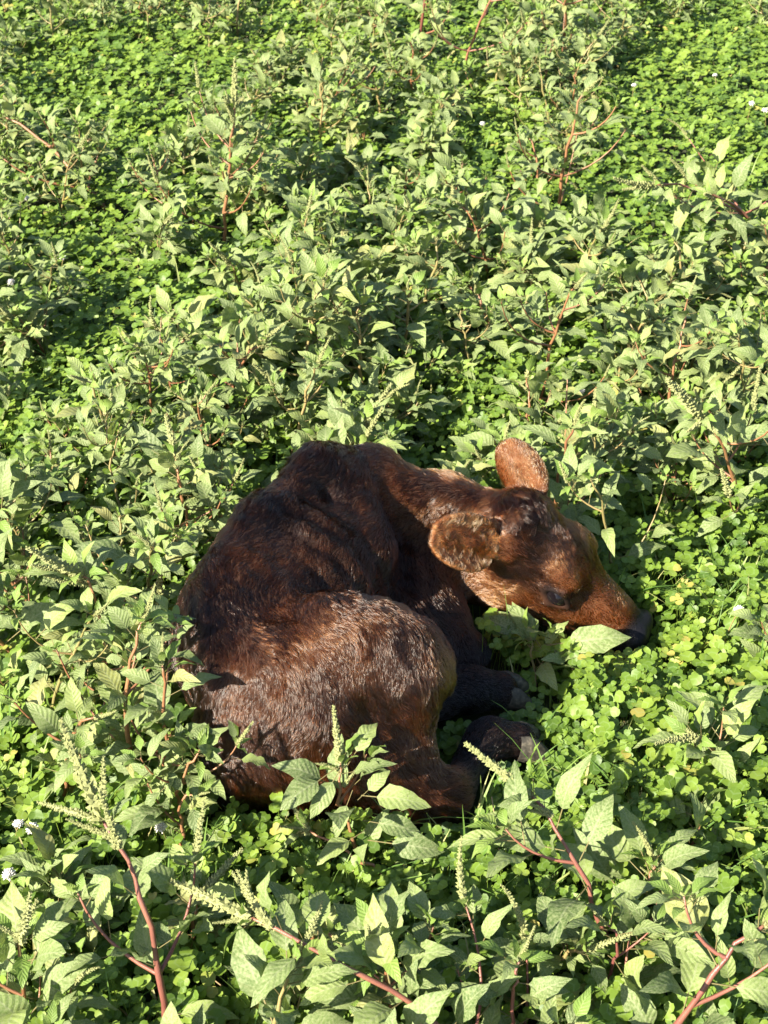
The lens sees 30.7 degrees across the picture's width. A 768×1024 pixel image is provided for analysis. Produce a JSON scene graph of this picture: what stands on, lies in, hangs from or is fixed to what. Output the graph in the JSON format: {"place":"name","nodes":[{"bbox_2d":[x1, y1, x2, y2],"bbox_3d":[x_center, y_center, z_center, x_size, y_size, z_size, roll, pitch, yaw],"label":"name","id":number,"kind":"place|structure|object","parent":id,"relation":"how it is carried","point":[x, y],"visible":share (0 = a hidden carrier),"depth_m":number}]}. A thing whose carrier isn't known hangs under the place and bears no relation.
{"place":"outdoors","nodes":[
{"label":"outdoors","id":0,"kind":"place"},
{"bbox_2d":[0,0,767,1023],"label":"ground","id":1,"kind":"structure","parent":0,"point":[478,612],"depth_m":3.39},
{"bbox_2d":[0,551,55,737],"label":"pigweed plant","id":2,"kind":"object","parent":1,"relation":"on","point":[33,611],"visible":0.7,"depth_m":1.97},
{"bbox_2d":[0,284,79,384],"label":"pigweed plant","id":3,"kind":"object","parent":1,"relation":"on","point":[40,323],"visible":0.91,"depth_m":2.65},
{"bbox_2d":[0,518,89,641],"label":"pigweed plant","id":4,"kind":"object","parent":1,"relation":"on","point":[15,560],"visible":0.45,"depth_m":2.08},
{"bbox_2d":[0,444,91,567],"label":"pigweed plant","id":5,"kind":"object","parent":1,"relation":"on","point":[16,493],"visible":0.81,"depth_m":2.12},
{"bbox_2d":[14,239,93,324],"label":"pigweed plant","id":6,"kind":"object","parent":1,"relation":"on","point":[63,278],"visible":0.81,"depth_m":2.80},
{"bbox_2d":[10,127,102,231],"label":"pigweed plant","id":7,"kind":"object","parent":1,"relation":"on","point":[65,148],"visible":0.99,"depth_m":3.23},
{"bbox_2d":[0,881,117,1023],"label":"pigweed plant","id":8,"kind":"object","parent":1,"relation":"on","point":[57,983],"visible":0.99,"depth_m":1.47},
{"bbox_2d":[0,101,120,225],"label":"pigweed plant","id":9,"kind":"object","parent":1,"relation":"on","point":[8,109],"visible":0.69,"depth_m":3.31},
{"bbox_2d":[0,583,127,725],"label":"pigweed plant","id":10,"kind":"object","parent":1,"relation":"on","point":[54,613],"visible":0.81,"depth_m":1.85},
{"bbox_2d":[0,823,130,984],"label":"pigweed plant","id":11,"kind":"object","parent":1,"relation":"on","point":[35,874],"visible":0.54,"depth_m":1.63},
{"bbox_2d":[0,670,135,801],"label":"pigweed plant","id":12,"kind":"object","parent":1,"relation":"on","point":[46,721],"visible":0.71,"depth_m":1.72},
{"bbox_2d":[26,428,119,535],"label":"pigweed plant","id":13,"kind":"object","parent":1,"relation":"on","point":[57,453],"visible":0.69,"depth_m":2.31},
{"bbox_2d":[34,102,117,176],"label":"pigweed plant","id":14,"kind":"object","parent":1,"relation":"on","point":[94,134],"visible":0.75,"depth_m":3.28},
{"bbox_2d":[23,540,176,723],"bbox_3d":[-0.386,0.149,1.913,0.199,0.352,0.238,0,36,0],"label":"pigweed plant","id":15,"kind":"object","parent":1,"relation":"on","point":[71,566],"visible":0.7,"depth_m":1.87},
{"bbox_2d":[54,497,149,595],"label":"pigweed plant","id":16,"kind":"object","parent":1,"relation":"on","point":[118,519],"visible":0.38,"depth_m":2.15},
{"bbox_2d":[38,356,177,513],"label":"pigweed plant","id":17,"kind":"object","parent":1,"relation":"on","point":[75,373],"visible":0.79,"depth_m":2.33},
{"bbox_2d":[58,388,159,529],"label":"pigweed plant","id":18,"kind":"object","parent":1,"relation":"on","point":[86,426],"visible":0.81,"depth_m":2.24},
{"bbox_2d":[21,583,203,800],"bbox_3d":[-0.345,0.252,1.775,0.242,0.345,0.225,0,36,0],"label":"pigweed plant","id":19,"kind":"object","parent":1,"relation":"on","point":[132,618],"visible":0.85,"depth_m":1.75},
{"bbox_2d":[66,507,208,700],"bbox_3d":[-0.356,0.117,1.995,0.216,0.306,0.199,0,36,0],"label":"pigweed plant","id":20,"kind":"object","parent":1,"relation":"on","point":[149,543],"visible":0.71,"depth_m":1.96},
{"bbox_2d":[37,717,243,1023],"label":"pigweed plant","id":21,"kind":"object","parent":1,"relation":"on","point":[140,874],"visible":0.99,"depth_m":1.50},
{"bbox_2d":[94,313,197,439],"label":"pigweed plant","id":22,"kind":"object","parent":1,"relation":"on","point":[153,356],"visible":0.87,"depth_m":2.38},
{"bbox_2d":[114,191,203,284],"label":"pigweed plant","id":23,"kind":"object","parent":1,"relation":"on","point":[169,212],"visible":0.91,"depth_m":3.01},
{"bbox_2d":[97,610,227,798],"bbox_3d":[-0.278,0.286,1.765,0.182,0.304,0.208,0,36,0],"label":"pigweed plant","id":24,"kind":"object","parent":1,"relation":"on","point":[158,681],"visible":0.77,"depth_m":1.72},
{"bbox_2d":[108,413,225,521],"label":"pigweed plant","id":25,"kind":"object","parent":1,"relation":"on","point":[147,441],"visible":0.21,"depth_m":2.27},
{"bbox_2d":[117,140,216,231],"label":"pigweed plant","id":26,"kind":"object","parent":1,"relation":"on","point":[163,163],"visible":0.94,"depth_m":3.19},
{"bbox_2d":[110,295,223,406],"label":"pigweed plant","id":27,"kind":"object","parent":1,"relation":"on","point":[151,323],"visible":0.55,"depth_m":2.51},
{"bbox_2d":[114,765,235,847],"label":"pigweed plant","id":28,"kind":"object","parent":1,"relation":"on","point":[188,803],"visible":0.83,"depth_m":1.70},
{"bbox_2d":[145,115,222,185],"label":"pigweed plant","id":29,"kind":"object","parent":1,"relation":"on","point":[186,144],"visible":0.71,"depth_m":3.42},
{"bbox_2d":[128,848,243,988],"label":"pigweed plant","id":30,"kind":"object","parent":1,"relation":"on","point":[215,916],"visible":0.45,"depth_m":1.61},
{"bbox_2d":[111,720,270,837],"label":"pigweed plant","id":31,"kind":"object","parent":1,"relation":"on","point":[149,806],"visible":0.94,"depth_m":1.69},
{"bbox_2d":[142,422,241,547],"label":"pigweed plant","id":32,"kind":"object","parent":1,"relation":"on","point":[189,464],"visible":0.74,"depth_m":2.14},
{"bbox_2d":[127,413,261,570],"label":"pigweed plant","id":33,"kind":"object","parent":1,"relation":"on","point":[163,462],"visible":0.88,"depth_m":2.12},
{"bbox_2d":[147,286,244,368],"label":"pigweed plant","id":34,"kind":"object","parent":1,"relation":"on","point":[163,299],"visible":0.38,"depth_m":2.65},
{"bbox_2d":[149,366,259,468],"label":"pigweed plant","id":35,"kind":"object","parent":1,"relation":"on","point":[225,427],"visible":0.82,"depth_m":2.30},
{"bbox_2d":[173,0,240,64],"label":"pigweed plant","id":36,"kind":"object","parent":1,"relation":"on","point":[198,10],"visible":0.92,"depth_m":4.20},
{"bbox_2d":[158,368,261,467],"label":"pigweed plant","id":37,"kind":"object","parent":1,"relation":"on","point":[207,413],"visible":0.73,"depth_m":2.39},
{"bbox_2d":[141,58,284,248],"bbox_3d":[-0.371,-0.753,3.063,0.321,0.459,0.293,0,36,0],"label":"pigweed plant","id":38,"kind":"object","parent":1,"relation":"on","point":[215,124],"visible":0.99,"depth_m":3.03},
{"bbox_2d":[187,241,274,307],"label":"pigweed plant","id":39,"kind":"object","parent":1,"relation":"on","point":[217,277],"visible":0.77,"depth_m":2.89},
{"bbox_2d":[166,298,296,438],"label":"pigweed plant","id":40,"kind":"object","parent":1,"relation":"on","point":[234,368],"visible":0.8,"depth_m":2.44},
{"bbox_2d":[201,261,312,371],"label":"pigweed plant","id":41,"kind":"object","parent":1,"relation":"on","point":[247,293],"visible":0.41,"depth_m":2.63},
{"bbox_2d":[234,30,300,118],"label":"pigweed plant","id":42,"kind":"object","parent":1,"relation":"on","point":[266,63],"visible":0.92,"depth_m":3.85},
{"bbox_2d":[229,153,306,236],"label":"pigweed plant","id":43,"kind":"object","parent":1,"relation":"on","point":[280,185],"visible":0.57,"depth_m":3.20},
{"bbox_2d":[191,898,358,1023],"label":"pigweed plant","id":44,"kind":"object","parent":1,"relation":"on","point":[248,964],"visible":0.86,"depth_m":1.47},
{"bbox_2d":[244,358,327,449],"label":"pigweed plant","id":45,"kind":"object","parent":1,"relation":"on","point":[269,367],"visible":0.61,"depth_m":2.44},
{"bbox_2d":[252,219,336,324],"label":"pigweed plant","id":46,"kind":"object","parent":1,"relation":"on","point":[284,230],"visible":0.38,"depth_m":2.71},
{"bbox_2d":[245,336,349,458],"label":"pigweed plant","id":47,"kind":"object","parent":1,"relation":"on","point":[308,379],"visible":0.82,"depth_m":2.38},
{"bbox_2d":[225,251,377,391],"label":"pigweed plant","id":48,"kind":"object","parent":1,"relation":"on","point":[282,290],"visible":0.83,"depth_m":2.50},
{"bbox_2d":[242,189,360,270],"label":"pigweed plant","id":49,"kind":"object","parent":1,"relation":"on","point":[307,242],"visible":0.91,"depth_m":2.88},
{"bbox_2d":[264,136,344,201],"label":"pigweed plant","id":50,"kind":"object","parent":1,"relation":"on","point":[303,159],"visible":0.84,"depth_m":3.28},
{"bbox_2d":[268,881,361,956],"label":"pigweed plant","id":51,"kind":"object","parent":1,"relation":"on","point":[281,892],"visible":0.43,"depth_m":1.58},
{"bbox_2d":[288,47,360,143],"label":"pigweed plant","id":52,"kind":"object","parent":1,"relation":"on","point":[323,87],"visible":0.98,"depth_m":3.50},
{"bbox_2d":[280,180,377,250],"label":"pigweed plant","id":53,"kind":"object","parent":1,"relation":"on","point":[326,204],"visible":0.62,"depth_m":3.02},
{"bbox_2d":[259,382,403,487],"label":"pigweed plant","id":54,"kind":"object","parent":1,"relation":"on","point":[365,414],"visible":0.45,"depth_m":2.29},
{"bbox_2d":[280,250,411,380],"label":"pigweed plant","id":55,"kind":"object","parent":1,"relation":"on","point":[360,284],"visible":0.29,"depth_m":2.62},
{"bbox_2d":[315,129,385,201],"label":"pigweed plant","id":56,"kind":"object","parent":1,"relation":"on","point":[368,156],"visible":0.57,"depth_m":3.34},
{"bbox_2d":[296,281,419,397],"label":"pigweed plant","id":57,"kind":"object","parent":1,"relation":"on","point":[377,354],"visible":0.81,"depth_m":2.53},
{"bbox_2d":[272,705,444,888],"bbox_3d":[-0.031,0.372,1.698,0.210,0.244,0.167,0,36,0],"label":"pigweed plant","id":58,"kind":"object","parent":1,"relation":"on","point":[305,773],"visible":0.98,"depth_m":1.67},
{"bbox_2d":[324,92,395,167],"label":"pigweed plant","id":59,"kind":"object","parent":1,"relation":"on","point":[363,127],"visible":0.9,"depth_m":3.51},
{"bbox_2d":[307,406,417,452],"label":"pigweed plant","id":60,"kind":"object","parent":1,"relation":"on","point":[339,434],"visible":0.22,"depth_m":2.26},
{"bbox_2d":[322,243,406,308],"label":"pigweed plant","id":61,"kind":"object","parent":1,"relation":"on","point":[373,258],"visible":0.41,"depth_m":2.87},
{"bbox_2d":[169,836,566,1023],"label":"pigweed plant","id":62,"kind":"object","parent":1,"relation":"on","point":[375,1010],"visible":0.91,"depth_m":1.46},
{"bbox_2d":[340,54,408,137],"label":"pigweed plant","id":63,"kind":"object","parent":1,"relation":"on","point":[383,91],"visible":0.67,"depth_m":3.74},
{"bbox_2d":[341,157,422,241],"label":"pigweed plant","id":64,"kind":"object","parent":1,"relation":"on","point":[368,178],"visible":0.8,"depth_m":3.13},
{"bbox_2d":[0,0,767,1023],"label":"clover","id":65,"kind":"object","parent":1,"relation":"on","point":[644,690],"visible":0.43,"depth_m":2.30},
{"bbox_2d":[308,881,469,1023],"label":"pigweed plant","id":66,"kind":"object","parent":1,"relation":"on","point":[424,1008],"visible":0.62,"depth_m":1.49},
{"bbox_2d":[342,170,449,274],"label":"pigweed plant","id":67,"kind":"object","parent":1,"relation":"on","point":[406,201],"visible":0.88,"depth_m":2.91},
{"bbox_2d":[347,362,453,457],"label":"pigweed plant","id":68,"kind":"object","parent":1,"relation":"on","point":[402,386],"visible":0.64,"depth_m":2.45},
{"bbox_2d":[166,437,653,826],"bbox_3d":[0.055,0.144,1.920,0.693,0.330,0.530,0,36,0],"label":"calf","id":69,"kind":"object","parent":1,"relation":"on","point":[350,583],"visible":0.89,"depth_m":1.86},
{"bbox_2d":[362,270,458,394],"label":"pigweed plant","id":70,"kind":"object","parent":1,"relation":"on","point":[417,330],"visible":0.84,"depth_m":2.61},
{"bbox_2d":[379,29,447,106],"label":"pigweed plant","id":71,"kind":"object","parent":1,"relation":"on","point":[416,45],"visible":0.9,"depth_m":3.81},
{"bbox_2d":[388,116,466,175],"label":"pigweed plant","id":72,"kind":"object","parent":1,"relation":"on","point":[440,133],"visible":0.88,"depth_m":3.40},
{"bbox_2d":[387,222,470,319],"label":"pigweed plant","id":73,"kind":"object","parent":1,"relation":"on","point":[422,245],"visible":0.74,"depth_m":2.85},
{"bbox_2d":[399,69,474,151],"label":"pigweed plant","id":74,"kind":"object","parent":1,"relation":"on","point":[441,92],"visible":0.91,"depth_m":3.58},
{"bbox_2d":[412,152,505,242],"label":"pigweed plant","id":75,"kind":"object","parent":1,"relation":"on","point":[445,175],"visible":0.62,"depth_m":3.13},
{"bbox_2d":[424,283,525,399],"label":"pigweed plant","id":76,"kind":"object","parent":1,"relation":"on","point":[450,301],"visible":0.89,"depth_m":2.63},
{"bbox_2d":[409,0,544,82],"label":"pigweed plant","id":77,"kind":"object","parent":1,"relation":"on","point":[438,23],"visible":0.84,"depth_m":3.92},
{"bbox_2d":[429,180,538,291],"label":"pigweed plant","id":78,"kind":"object","parent":1,"relation":"on","point":[456,213],"visible":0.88,"depth_m":2.93},
{"bbox_2d":[446,412,555,496],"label":"pigweed plant","id":79,"kind":"object","parent":1,"relation":"on","point":[481,444],"visible":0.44,"depth_m":2.28},
{"bbox_2d":[418,925,601,1023],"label":"pigweed plant","id":80,"kind":"object","parent":1,"relation":"on","point":[548,991],"visible":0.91,"depth_m":1.48},
{"bbox_2d":[482,37,556,128],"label":"pigweed plant","id":81,"kind":"object","parent":1,"relation":"on","point":[516,52],"visible":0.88,"depth_m":3.75},
{"bbox_2d":[477,217,576,303],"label":"pigweed plant","id":82,"kind":"object","parent":1,"relation":"on","point":[530,249],"visible":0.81,"depth_m":2.85},
{"bbox_2d":[479,191,577,273],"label":"pigweed plant","id":83,"kind":"object","parent":1,"relation":"on","point":[543,218],"visible":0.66,"depth_m":3.03},
{"bbox_2d":[488,347,582,445],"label":"pigweed plant","id":84,"kind":"object","parent":1,"relation":"on","point":[530,387],"visible":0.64,"depth_m":2.46},
{"bbox_2d":[482,602,588,692],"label":"pigweed plant","id":85,"kind":"object","parent":1,"relation":"on","point":[523,623],"visible":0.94,"depth_m":2.02},
{"bbox_2d":[487,357,624,522],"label":"pigweed plant","id":86,"kind":"object","parent":1,"relation":"on","point":[576,431],"visible":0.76,"depth_m":2.13},
{"bbox_2d":[490,259,625,409],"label":"pigweed plant","id":87,"kind":"object","parent":1,"relation":"on","point":[536,299],"visible":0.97,"depth_m":2.44},
{"bbox_2d":[495,74,634,208],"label":"pigweed plant","id":88,"kind":"object","parent":1,"relation":"on","point":[590,81],"visible":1,"depth_m":3.11},
{"bbox_2d":[514,0,618,82],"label":"pigweed plant","id":89,"kind":"object","parent":1,"relation":"on","point":[532,26],"visible":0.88,"depth_m":3.89},
{"bbox_2d":[530,97,610,175],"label":"pigweed plant","id":90,"kind":"object","parent":1,"relation":"on","point":[555,128],"visible":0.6,"depth_m":3.47},
{"bbox_2d":[518,894,632,1001],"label":"pigweed plant","id":91,"kind":"object","parent":1,"relation":"on","point":[546,967],"visible":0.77,"depth_m":1.53},
{"bbox_2d":[447,741,707,968],"bbox_3d":[0.219,0.422,1.596,0.296,0.285,0.220,0,36,0],"label":"pigweed plant","id":92,"kind":"object","parent":1,"relation":"on","point":[516,832],"visible":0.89,"depth_m":1.58},
{"bbox_2d":[540,19,622,105],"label":"pigweed plant","id":93,"kind":"object","parent":1,"relation":"on","point":[563,67],"visible":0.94,"depth_m":3.74},
{"bbox_2d":[541,624,631,702],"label":"pigweed plant","id":94,"kind":"object","parent":1,"relation":"on","point":[593,635],"visible":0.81,"depth_m":1.98},
{"bbox_2d":[545,189,632,288],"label":"pigweed plant","id":95,"kind":"object","parent":1,"relation":"on","point":[577,230],"visible":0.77,"depth_m":2.90},
{"bbox_2d":[542,383,663,509],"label":"pigweed plant","id":96,"kind":"object","parent":1,"relation":"on","point":[596,443],"visible":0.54,"depth_m":2.28},
{"bbox_2d":[549,250,658,342],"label":"pigweed plant","id":97,"kind":"object","parent":1,"relation":"on","point":[585,265],"visible":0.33,"depth_m":2.77},
{"bbox_2d":[571,329,659,418],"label":"pigweed plant","id":98,"kind":"object","parent":1,"relation":"on","point":[609,348],"visible":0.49,"depth_m":2.53},
{"bbox_2d":[555,443,680,569],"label":"pigweed plant","id":99,"kind":"object","parent":1,"relation":"on","point":[567,465],"visible":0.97,"depth_m":2.08},
{"bbox_2d":[525,885,713,1013],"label":"pigweed plant","id":100,"kind":"object","parent":1,"relation":"on","point":[628,903],"visible":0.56,"depth_m":1.53},
{"bbox_2d":[581,386,670,486],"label":"pigweed plant","id":101,"kind":"object","parent":1,"relation":"on","point":[602,410],"visible":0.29,"depth_m":2.38},
{"bbox_2d":[577,290,690,383],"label":"pigweed plant","id":102,"kind":"object","parent":1,"relation":"on","point":[648,315],"visible":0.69,"depth_m":2.62},
{"bbox_2d":[572,803,708,959],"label":"pigweed plant","id":103,"kind":"object","parent":1,"relation":"on","point":[616,843],"visible":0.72,"depth_m":1.65},
{"bbox_2d":[597,256,702,345],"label":"pigweed plant","id":104,"kind":"object","parent":1,"relation":"on","point":[640,278],"visible":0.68,"depth_m":2.71},
{"bbox_2d":[571,857,767,1023],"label":"pigweed plant","id":105,"kind":"object","parent":1,"relation":"on","point":[700,977],"visible":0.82,"depth_m":1.47},
{"bbox_2d":[613,216,746,317],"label":"pigweed plant","id":106,"kind":"object","parent":1,"relation":"on","point":[691,250],"visible":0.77,"depth_m":2.79},
{"bbox_2d":[624,424,735,525],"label":"pigweed plant","id":107,"kind":"object","parent":1,"relation":"on","point":[663,439],"visible":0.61,"depth_m":2.30},
{"bbox_2d":[614,275,757,448],"bbox_3d":[0.532,-0.225,2.469,0.257,0.303,0.250,0,36,0],"label":"pigweed plant","id":108,"kind":"object","parent":1,"relation":"on","point":[683,334],"visible":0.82,"depth_m":2.45},
{"bbox_2d":[613,118,767,246],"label":"pigweed plant","id":109,"kind":"object","parent":1,"relation":"on","point":[684,206],"visible":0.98,"depth_m":3.03},
{"bbox_2d":[635,298,759,396],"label":"pigweed plant","id":110,"kind":"object","parent":1,"relation":"on","point":[668,344],"visible":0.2,"depth_m":2.51},
{"bbox_2d":[633,684,767,783],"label":"pigweed plant","id":111,"kind":"object","parent":1,"relation":"on","point":[736,716],"visible":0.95,"depth_m":1.79},
{"bbox_2d":[659,779,747,876],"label":"pigweed plant","id":112,"kind":"object","parent":1,"relation":"on","point":[702,809],"visible":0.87,"depth_m":1.75},
{"bbox_2d":[656,361,765,485],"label":"pigweed plant","id":113,"kind":"object","parent":1,"relation":"on","point":[705,393],"visible":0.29,"depth_m":2.44},
{"bbox_2d":[660,367,767,540],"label":"pigweed plant","id":114,"kind":"object","parent":1,"relation":"on","point":[693,418],"visible":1,"depth_m":2.21},
{"bbox_2d":[678,294,767,430],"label":"pigweed plant","id":115,"kind":"object","parent":1,"relation":"on","point":[733,347],"visible":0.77,"depth_m":2.38},
{"bbox_2d":[712,216,767,298],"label":"pigweed plant","id":116,"kind":"object","parent":1,"relation":"on","point":[755,255],"visible":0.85,"depth_m":2.88},
{"bbox_2d":[728,604,767,657],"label":"pigweed plant","id":117,"kind":"object","parent":1,"relation":"on","point":[745,631],"visible":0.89,"depth_m":1.99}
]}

